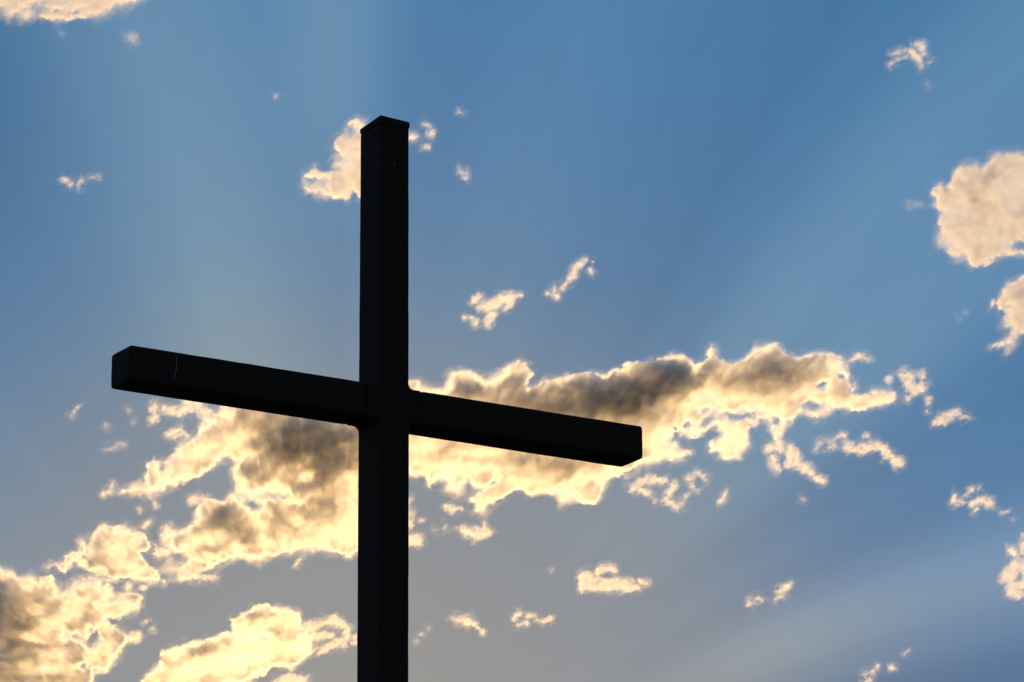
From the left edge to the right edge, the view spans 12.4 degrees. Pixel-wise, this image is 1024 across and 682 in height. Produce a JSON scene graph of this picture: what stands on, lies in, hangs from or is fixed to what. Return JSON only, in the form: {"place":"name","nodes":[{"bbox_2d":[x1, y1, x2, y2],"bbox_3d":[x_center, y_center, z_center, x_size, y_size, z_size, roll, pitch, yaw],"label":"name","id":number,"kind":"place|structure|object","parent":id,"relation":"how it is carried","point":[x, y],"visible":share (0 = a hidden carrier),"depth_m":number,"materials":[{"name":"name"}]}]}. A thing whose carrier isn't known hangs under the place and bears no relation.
{"place":"outdoors","nodes":[
{"label":"outdoors","id":0,"kind":"place"},
{"bbox_2d":[0,0,1023,681],"label":"sky","id":1,"kind":"structure","parent":0,"point":[780,243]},
{"label":"ground","id":2,"kind":"structure","parent":0,"visible":0},
{"bbox_2d":[111,115,642,681],"bbox_3d":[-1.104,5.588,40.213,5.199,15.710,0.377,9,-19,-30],"label":"cross","id":3,"kind":"object","parent":2,"relation":"on","point":[383,407],"visible":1,"depth_m":41.50,"materials":[{"name":"paint"}]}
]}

